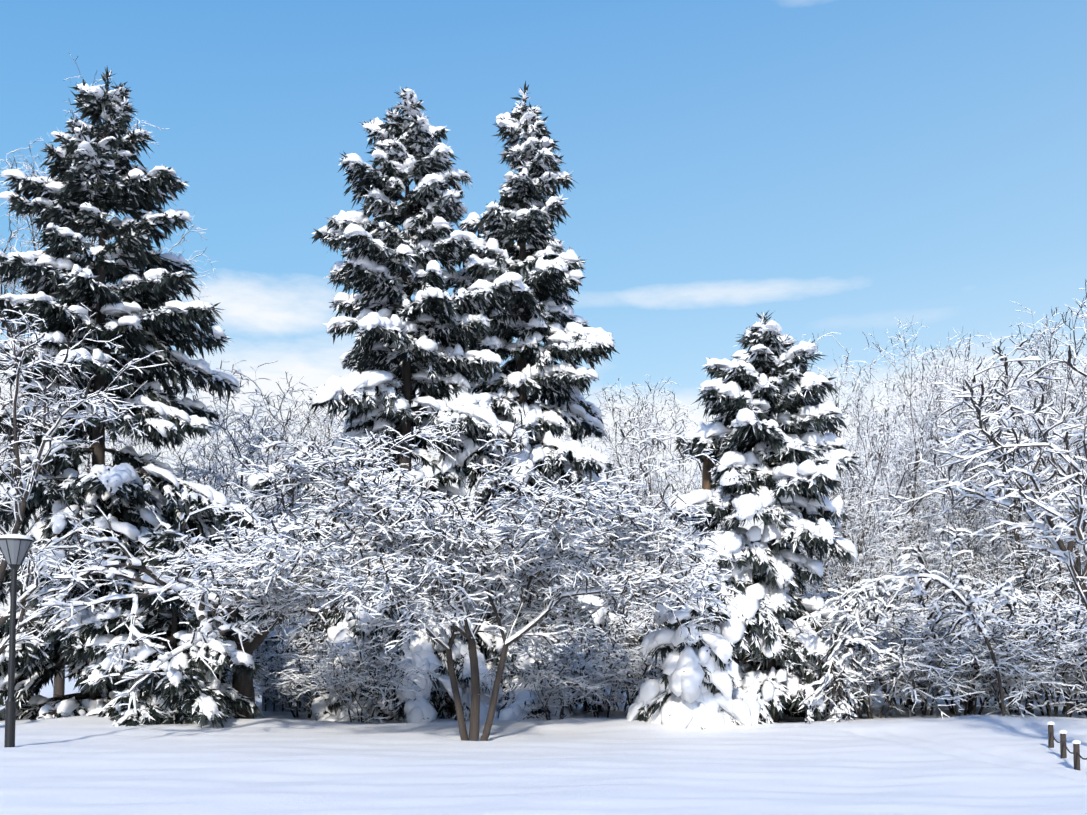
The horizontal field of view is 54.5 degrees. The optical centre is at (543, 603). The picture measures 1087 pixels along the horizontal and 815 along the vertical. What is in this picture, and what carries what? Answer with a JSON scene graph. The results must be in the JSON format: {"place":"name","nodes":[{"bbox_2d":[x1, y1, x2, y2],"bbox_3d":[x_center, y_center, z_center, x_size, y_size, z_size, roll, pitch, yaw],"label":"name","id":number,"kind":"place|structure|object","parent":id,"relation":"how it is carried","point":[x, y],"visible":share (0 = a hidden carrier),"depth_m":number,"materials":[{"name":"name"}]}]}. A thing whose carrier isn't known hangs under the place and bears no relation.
{"place":"outdoors","nodes":[
{"label":"outdoors","id":0,"kind":"place"},
{"bbox_2d":[0,665,1086,814],"bbox_3d":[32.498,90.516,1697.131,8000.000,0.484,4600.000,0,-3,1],"label":"ground","id":1,"kind":"structure","parent":0,"point":[894,762],"depth_m":16.15,"materials":[{"name":"white snow"}]},
{"bbox_2d":[0,534,33,746],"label":"lamp post","id":2,"kind":"object","parent":1,"relation":"on","point":[14,548],"visible":0.96,"depth_m":18.96,"materials":[{"name":"black metal"}]},
{"bbox_2d":[0,405,84,695],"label":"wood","id":3,"kind":"object","parent":1,"relation":"on","point":[18,595],"visible":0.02,"depth_m":42.45,"materials":[{"name":"white plant"}]},
{"bbox_2d":[0,375,91,595],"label":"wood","id":4,"kind":"object","parent":1,"relation":"on","point":[33,522],"visible":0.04,"depth_m":35.99,"materials":[{"name":"white plant"}]},
{"bbox_2d":[0,301,167,654],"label":"tree","id":5,"kind":"object","parent":1,"relation":"on","point":[30,588],"visible":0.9,"depth_m":22.43,"materials":[{"name":"white plant"}]},
{"bbox_2d":[0,53,218,696],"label":"tall bare tree","id":6,"kind":"object","parent":1,"relation":"on","point":[59,686],"visible":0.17,"depth_m":34.09,"materials":[{"name":"white plant"}]},
{"bbox_2d":[82,435,165,470],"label":"wood","id":7,"kind":"object","parent":1,"relation":"on","point":[134,448],"visible":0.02,"depth_m":45.40,"materials":[{"name":"white plant"}]},
{"bbox_2d":[0,66,281,720],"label":"spruce","id":8,"kind":"object","parent":1,"relation":"on","point":[146,316],"visible":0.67,"depth_m":27.10,"materials":[{"name":"white plant"}]},
{"bbox_2d":[57,513,264,727],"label":"spruce","id":9,"kind":"object","parent":1,"relation":"on","point":[187,688],"visible":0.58,"depth_m":24.07,"materials":[{"name":"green plant"}]},
{"bbox_2d":[167,396,246,608],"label":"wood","id":10,"kind":"object","parent":1,"relation":"on","point":[210,447],"depth_m":44.78,"materials":[{"name":"white plant"}]},
{"bbox_2d":[22,490,393,718],"bbox_3d":[-7.996,0.053,24.153,8.376,5.821,7.915,-2,-4,33],"label":"old tree","id":11,"kind":"object","parent":1,"relation":"on","point":[208,605],"visible":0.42,"depth_m":22.36,"materials":[{"name":"white plant"}]},
{"bbox_2d":[167,401,277,627],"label":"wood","id":12,"kind":"object","parent":1,"relation":"on","point":[234,454],"visible":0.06,"depth_m":50.83,"materials":[{"name":"white plant"}]},
{"bbox_2d":[186,607,273,684],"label":"bare tree","id":13,"kind":"object","parent":1,"relation":"on","point":[260,646],"depth_m":35.45,"materials":[{"name":"white plant"}]},
{"bbox_2d":[154,371,342,627],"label":"tree","id":14,"kind":"object","parent":1,"relation":"on","point":[254,456],"visible":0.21,"depth_m":38.87,"materials":[{"name":"white plant"}]},
{"bbox_2d":[79,360,422,562],"bbox_3d":[-8.856,-2.278,34.826,10.187,11.740,8.804,0,-3,5],"label":"tree","id":15,"kind":"object","parent":1,"relation":"on","point":[200,474],"visible":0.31,"depth_m":34.83,"materials":[{"name":"white plant"}]},
{"bbox_2d":[222,646,287,716],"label":"shrub","id":16,"kind":"object","parent":1,"relation":"on","point":[266,695],"visible":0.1,"depth_m":31.15,"materials":[{"name":"white plant"}]},
{"bbox_2d":[226,612,325,709],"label":"shrub","id":17,"kind":"object","parent":1,"relation":"on","point":[281,625],"visible":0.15,"depth_m":32.59,"materials":[{"name":"white plant"}]},
{"bbox_2d":[229,409,343,626],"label":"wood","id":18,"kind":"object","parent":1,"relation":"on","point":[286,487],"depth_m":57.94,"materials":[{"name":"white plant"}]},
{"bbox_2d":[262,628,331,711],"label":"shrub","id":19,"kind":"object","parent":1,"relation":"on","point":[271,707],"visible":0.15,"depth_m":32.90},
{"bbox_2d":[260,405,340,629],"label":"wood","id":20,"kind":"object","parent":1,"relation":"on","point":[303,439],"depth_m":42.53,"materials":[{"name":"white plant"}]},
{"bbox_2d":[245,406,355,629],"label":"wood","id":21,"kind":"object","parent":1,"relation":"on","point":[290,540],"visible":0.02,"depth_m":48.22,"materials":[{"name":"white plant"}]},
{"bbox_2d":[223,619,378,717],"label":"shrub","id":22,"kind":"object","parent":1,"relation":"on","point":[290,663],"visible":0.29,"depth_m":29.57,"materials":[{"name":"white plant"}]},
{"bbox_2d":[266,628,443,723],"bbox_3d":[-4.757,2.059,27.024,4.411,2.860,4.388,0,-3,-4],"label":"shrub","id":23,"kind":"object","parent":1,"relation":"on","point":[354,681],"visible":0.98,"depth_m":26.63,"materials":[{"name":"white plant"}]},
{"bbox_2d":[285,421,432,514],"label":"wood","id":24,"kind":"object","parent":1,"relation":"on","point":[413,464],"depth_m":52.49,"materials":[{"name":"white plant"}]},
{"bbox_2d":[245,86,536,722],"bbox_3d":[-4.434,-5.120,31.416,8.046,20.096,7.888,2,-4,-38],"label":"spruce","id":25,"kind":"object","parent":1,"relation":"on","point":[401,334],"visible":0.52,"depth_m":30.40,"materials":[{"name":"white plant"}]},
{"bbox_2d":[148,401,744,740],"bbox_3d":[-1.801,-0.552,21.610,11.766,7.119,8.475,1,-3,-22],"label":"tree","id":26,"kind":"object","parent":1,"relation":"on","point":[365,568],"visible":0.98,"depth_m":20.16,"materials":[{"name":"white plant"}]},
{"bbox_2d":[416,435,648,527],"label":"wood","id":27,"kind":"object","parent":1,"relation":"on","point":[482,474],"depth_m":49.00,"materials":[{"name":"white plant"}]},
{"bbox_2d":[417,81,648,720],"bbox_3d":[-0.398,-5.997,32.840,6.839,20.796,7.131,-3,-4,40],"label":"spruce","id":28,"kind":"object","parent":1,"relation":"on","point":[522,212],"visible":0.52,"depth_m":31.83,"materials":[{"name":"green plant"}]},
{"bbox_2d":[468,617,641,720],"bbox_3d":[0.438,1.931,26.667,4.750,3.080,4.725,1,-3,-22],"label":"shrub","id":29,"kind":"object","parent":1,"relation":"on","point":[574,678],"visible":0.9,"depth_m":26.45,"materials":[{"name":"white plant"}]},
{"bbox_2d":[537,413,606,621],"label":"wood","id":30,"kind":"object","parent":1,"relation":"on","point":[567,435],"depth_m":52.36,"materials":[{"name":"white plant"}]},
{"bbox_2d":[509,626,663,717],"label":"shrub","id":31,"kind":"object","parent":1,"relation":"on","point":[596,698],"visible":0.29,"depth_m":29.30,"materials":[{"name":"white plant"}]},
{"bbox_2d":[560,418,642,633],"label":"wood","id":32,"kind":"object","parent":1,"relation":"on","point":[620,458],"visible":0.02,"depth_m":57.35,"materials":[{"name":"white plant"}]},
{"bbox_2d":[554,607,667,705],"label":"shrub","id":33,"kind":"object","parent":1,"relation":"on","point":[641,661],"visible":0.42,"depth_m":28.54,"materials":[{"name":"white plant"}]},
{"bbox_2d":[566,599,661,711],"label":"shrub","id":34,"kind":"object","parent":1,"relation":"on","point":[627,638],"visible":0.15,"depth_m":31.75,"materials":[{"name":"white plant"}]},
{"bbox_2d":[563,605,667,704],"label":"shrub","id":35,"kind":"object","parent":1,"relation":"on","point":[641,627],"visible":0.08,"depth_m":31.20,"materials":[{"name":"white plant"}]},
{"bbox_2d":[540,377,697,634],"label":"tree","id":36,"kind":"object","parent":1,"relation":"on","point":[618,465],"visible":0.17,"depth_m":38.33,"materials":[{"name":"white plant"}]},
{"bbox_2d":[588,508,659,687],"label":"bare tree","id":37,"kind":"object","parent":1,"relation":"on","point":[622,601],"depth_m":59.91,"materials":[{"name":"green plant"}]},
{"bbox_2d":[595,375,699,695],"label":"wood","id":38,"kind":"object","parent":1,"relation":"on","point":[632,432],"visible":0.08,"depth_m":42.70,"materials":[{"name":"white plant"}]},
{"bbox_2d":[595,386,710,631],"bbox_3d":[3.854,-1.855,34.773,4.538,10.889,5.092,3,-4,-41],"label":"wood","id":39,"kind":"object","parent":1,"relation":"on","point":[649,500],"visible":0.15,"depth_m":34.80,"materials":[{"name":"white plant"}]},
{"bbox_2d":[600,401,744,576],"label":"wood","id":40,"kind":"object","parent":1,"relation":"on","point":[696,470],"visible":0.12,"depth_m":56.98,"materials":[{"name":"white plant"}]},
{"bbox_2d":[626,552,751,728],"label":"young spruce","id":41,"kind":"object","parent":1,"relation":"on","point":[683,693],"visible":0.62,"depth_m":23.76,"materials":[{"name":"white plant"}]},
{"bbox_2d":[699,455,717,540],"bbox_3d":[4.231,-0.542,27.342,0.970,7.256,0.320,0,-3,1],"label":"dead trunk","id":42,"kind":"object","parent":1,"relation":"on","point":[706,480],"visible":0.1,"depth_m":27.40,"materials":[{"name":"brown wood"}]},
{"bbox_2d":[668,422,756,595],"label":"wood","id":43,"kind":"object","parent":1,"relation":"on","point":[720,526],"visible":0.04,"depth_m":47.82,"materials":[{"name":"white plant"}]},
{"bbox_2d":[647,309,872,724],"bbox_3d":[5.343,-1.907,27.161,5.422,11.336,6.625,-1,-3,26],"label":"spruce","id":44,"kind":"object","parent":1,"relation":"on","point":[786,466],"visible":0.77,"depth_m":25.76,"materials":[{"name":"white plant"}]},
{"bbox_2d":[753,413,831,597],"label":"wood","id":45,"kind":"object","parent":1,"relation":"on","point":[800,542],"depth_m":51.54,"materials":[{"name":"white plant"}]},
{"bbox_2d":[735,607,935,720],"bbox_3d":[7.157,1.773,26.855,5.063,3.300,5.089,3,-4,-43],"label":"shrub","id":46,"kind":"object","parent":1,"relation":"on","point":[849,678],"visible":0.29,"depth_m":25.93,"materials":[{"name":"white plant"}]},
{"bbox_2d":[748,363,928,696],"bbox_3d":[10.957,-2.668,40.234,7.519,13.058,5.921,-1,-3,10],"label":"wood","id":47,"kind":"object","parent":1,"relation":"on","point":[824,562],"visible":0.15,"depth_m":39.99,"materials":[{"name":"white plant"}]},
{"bbox_2d":[801,430,880,598],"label":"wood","id":48,"kind":"object","parent":1,"relation":"on","point":[815,557],"depth_m":57.66,"materials":[{"name":"white plant"}]},
{"bbox_2d":[795,376,903,597],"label":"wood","id":49,"kind":"object","parent":1,"relation":"on","point":[852,424],"visible":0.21,"depth_m":45.78,"materials":[{"name":"white plant"}]},
{"bbox_2d":[805,614,893,715],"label":"shrub","id":50,"kind":"object","parent":1,"relation":"on","point":[872,686],"visible":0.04,"depth_m":28.45,"materials":[{"name":"white plant"}]},
{"bbox_2d":[804,580,906,707],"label":"shrub","id":51,"kind":"object","parent":1,"relation":"on","point":[806,596],"depth_m":34.38,"materials":[{"name":"white plant"}]},
{"bbox_2d":[802,332,944,628],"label":"tree","id":52,"kind":"object","parent":1,"relation":"on","point":[859,546],"visible":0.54,"depth_m":32.34,"materials":[{"name":"white plant"}]},
{"bbox_2d":[805,573,963,714],"bbox_3d":[8.729,1.366,30.417,7.088,4.620,7.125,2,-3,-29],"label":"shrub","id":53,"kind":"object","parent":1,"relation":"on","point":[829,595],"visible":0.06,"depth_m":30.11,"materials":[{"name":"white plant"}]},
{"bbox_2d":[832,391,939,559],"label":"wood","id":54,"kind":"object","parent":1,"relation":"on","point":[881,441],"visible":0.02,"depth_m":64.88,"materials":[{"name":"white plant"}]},
{"bbox_2d":[837,576,937,705],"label":"shrub","id":55,"kind":"object","parent":1,"relation":"on","point":[884,690],"visible":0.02,"depth_m":35.24,"materials":[{"name":"white plant"}]},
{"bbox_2d":[868,505,906,685],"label":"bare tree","id":56,"kind":"object","parent":1,"relation":"on","point":[878,683],"depth_m":61.33,"materials":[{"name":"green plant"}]},
{"bbox_2d":[801,600,992,719],"bbox_3d":[8.585,1.579,27.216,5.508,3.751,5.453,2,-4,-33],"label":"shrub","id":57,"kind":"object","parent":1,"relation":"on","point":[894,682],"visible":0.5,"depth_m":26.40,"materials":[{"name":"white plant"}]},
{"bbox_2d":[833,315,978,704],"bbox_3d":[12.578,-3.155,35.770,4.910,13.542,5.509,-2,-4,34],"label":"tree","id":58,"kind":"object","parent":1,"relation":"on","point":[919,524],"visible":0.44,"depth_m":35.38,"materials":[{"name":"white plant"}]},
{"bbox_2d":[839,585,974,709],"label":"shrub","id":59,"kind":"object","parent":1,"relation":"on","point":[927,683],"visible":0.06,"depth_m":31.82,"materials":[{"name":"white plant"}]},
{"bbox_2d":[795,526,1026,723],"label":"tree","id":60,"kind":"object","parent":1,"relation":"on","point":[867,590],"visible":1,"depth_m":25.17,"materials":[{"name":"white plant"}]},
{"bbox_2d":[834,372,993,690],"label":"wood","id":61,"kind":"object","parent":1,"relation":"on","point":[897,387],"visible":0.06,"depth_m":54.66,"materials":[{"name":"white plant"}]},
{"bbox_2d":[817,373,1053,553],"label":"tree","id":62,"kind":"object","parent":1,"relation":"on","point":[910,455],"visible":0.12,"depth_m":48.90,"materials":[{"name":"white plant"}]},
{"bbox_2d":[841,382,1030,542],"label":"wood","id":63,"kind":"object","parent":1,"relation":"on","point":[919,440],"depth_m":55.91,"materials":[{"name":"white plant"}]},
{"bbox_2d":[859,608,1019,715],"bbox_3d":[10.453,1.835,28.562,5.063,3.300,5.089,-3,-4,40],"label":"shrub","id":64,"kind":"object","parent":1,"relation":"on","point":[935,689],"visible":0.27,"depth_m":28.06,"materials":[{"name":"white plant"}]},
{"bbox_2d":[884,338,1001,697],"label":"tree","id":65,"kind":"object","parent":1,"relation":"on","point":[932,431],"visible":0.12,"depth_m":43.60,"materials":[{"name":"white plant"}]},
{"bbox_2d":[837,360,1086,693],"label":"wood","id":66,"kind":"object","parent":1,"relation":"on","point":[921,686],"visible":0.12,"depth_m":48.94,"materials":[{"name":"white plant"}]},
{"bbox_2d":[915,596,1008,707],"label":"shrub","id":67,"kind":"object","parent":1,"relation":"on","point":[987,698],"depth_m":36.38,"materials":[{"name":"white plant"}]},
{"bbox_2d":[898,329,1034,709],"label":"tree","id":68,"kind":"object","parent":1,"relation":"on","point":[971,529],"visible":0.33,"depth_m":32.41,"materials":[{"name":"white plant"}]},
{"bbox_2d":[862,338,1086,628],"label":"tree","id":69,"kind":"object","parent":1,"relation":"on","point":[1000,467],"visible":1,"depth_m":18.59,"materials":[{"name":"white plant"}]},
{"bbox_2d":[865,585,1086,717],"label":"shrub","id":70,"kind":"object","parent":1,"relation":"on","point":[948,644],"visible":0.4,"depth_m":26.65,"materials":[{"name":"white plant"}]},
{"bbox_2d":[899,325,1054,704],"bbox_3d":[15.665,-2.940,38.376,5.882,13.556,7.470,-1,-3,12],"label":"tree","id":71,"kind":"object","parent":1,"relation":"on","point":[964,405],"visible":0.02,"depth_m":37.97,"materials":[{"name":"white plant"}]},
{"bbox_2d":[873,564,1081,713],"bbox_3d":[11.812,1.229,30.435,7.426,4.840,7.464,0,-3,-6],"label":"shrub","id":72,"kind":"object","parent":1,"relation":"on","point":[969,705],"visible":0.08,"depth_m":30.20,"materials":[{"name":"white plant"}]},
{"bbox_2d":[905,366,1067,703],"bbox_3d":[14.856,-2.105,34.137,5.651,11.356,4.450,2,-4,-36],"label":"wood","id":73,"kind":"object","parent":1,"relation":"on","point":[999,494],"visible":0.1,"depth_m":33.81,"materials":[{"name":"white plant"}]},
{"bbox_2d":[908,595,1086,714],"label":"shrub","id":74,"kind":"object","parent":1,"relation":"on","point":[1014,679],"visible":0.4,"depth_m":26.30,"materials":[{"name":"white plant"}]},
{"bbox_2d":[929,580,1074,712],"bbox_3d":[13.625,1.502,31.732,6.786,4.400,6.750,1,-3,-20],"label":"shrub","id":75,"kind":"object","parent":1,"relation":"on","point":[1057,591],"visible":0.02,"depth_m":30.75,"materials":[{"name":"white plant"}]},
{"bbox_2d":[922,553,1086,714],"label":"shrub","id":76,"kind":"object","parent":1,"relation":"on","point":[1036,697],"visible":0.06,"depth_m":29.25,"materials":[{"name":"white plant"}]},
{"bbox_2d":[926,301,1086,714],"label":"tree","id":77,"kind":"object","parent":1,"relation":"on","point":[1038,569],"visible":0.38,"depth_m":30.56,"materials":[{"name":"white plant"}]},
{"bbox_2d":[931,578,1086,716],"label":"shrub","id":78,"kind":"object","parent":1,"relation":"on","point":[1049,624],"visible":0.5,"depth_m":26.09,"materials":[{"name":"white plant"}]},
{"bbox_2d":[935,362,1085,696],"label":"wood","id":79,"kind":"object","parent":1,"relation":"on","point":[1029,397],"visible":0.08,"depth_m":44.17,"materials":[{"name":"white plant"}]},
{"bbox_2d":[953,279,1086,713],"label":"tree","id":80,"kind":"object","parent":1,"relation":"on","point":[1083,390],"visible":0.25,"depth_m":30.51,"materials":[{"name":"white plant"}]},
{"bbox_2d":[963,342,1086,711],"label":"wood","id":81,"kind":"object","parent":1,"relation":"on","point":[1084,562],"visible":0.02,"depth_m":31.85,"materials":[{"name":"white plant"}]},
{"bbox_2d":[973,599,1086,712],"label":"shrub","id":82,"kind":"object","parent":1,"relation":"on","point":[1079,659],"visible":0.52,"depth_m":25.41,"materials":[{"name":"white plant"}]},
{"bbox_2d":[976,574,1086,714],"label":"shrub","id":83,"kind":"object","parent":1,"relation":"on","point":[1080,697],"visible":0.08,"depth_m":28.54,"materials":[{"name":"white plant"}]},
{"bbox_2d":[1003,380,1086,690],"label":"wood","id":84,"kind":"object","parent":1,"relation":"on","point":[1058,441],"depth_m":49.19,"materials":[{"name":"white plant"}]},
{"bbox_2d":[1011,392,1086,509],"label":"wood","id":85,"kind":"object","parent":1,"relation":"on","point":[1048,417],"depth_m":49.81,"materials":[{"name":"white plant"}]},
{"bbox_2d":[1021,358,1086,552],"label":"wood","id":86,"kind":"object","parent":1,"relation":"on","point":[1069,431],"depth_m":39.70,"materials":[{"name":"white plant"}]},
{"bbox_2d":[1025,387,1086,520],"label":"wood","id":87,"kind":"object","parent":1,"relation":"on","point":[1077,429],"visible":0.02,"depth_m":58.92,"materials":[{"name":"white plant"}]},
{"bbox_2d":[1045,375,1086,580],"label":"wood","id":88,"kind":"object","parent":1,"relation":"on","point":[1070,422],"visible":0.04,"depth_m":38.45,"materials":[{"name":"white plant"}]},
{"bbox_2d":[1047,721,1086,770],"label":"rope posts","id":89,"kind":"object","parent":1,"relation":"on","point":[1076,748],"visible":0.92,"depth_m":17.74,"materials":[{"name":"brown wood"}]},
{"bbox_2d":[0,0,1086,657],"label":"sky","id":90,"kind":"structure","parent":0,"point":[846,168],"materials":[{"name":"blue"}]}
]}

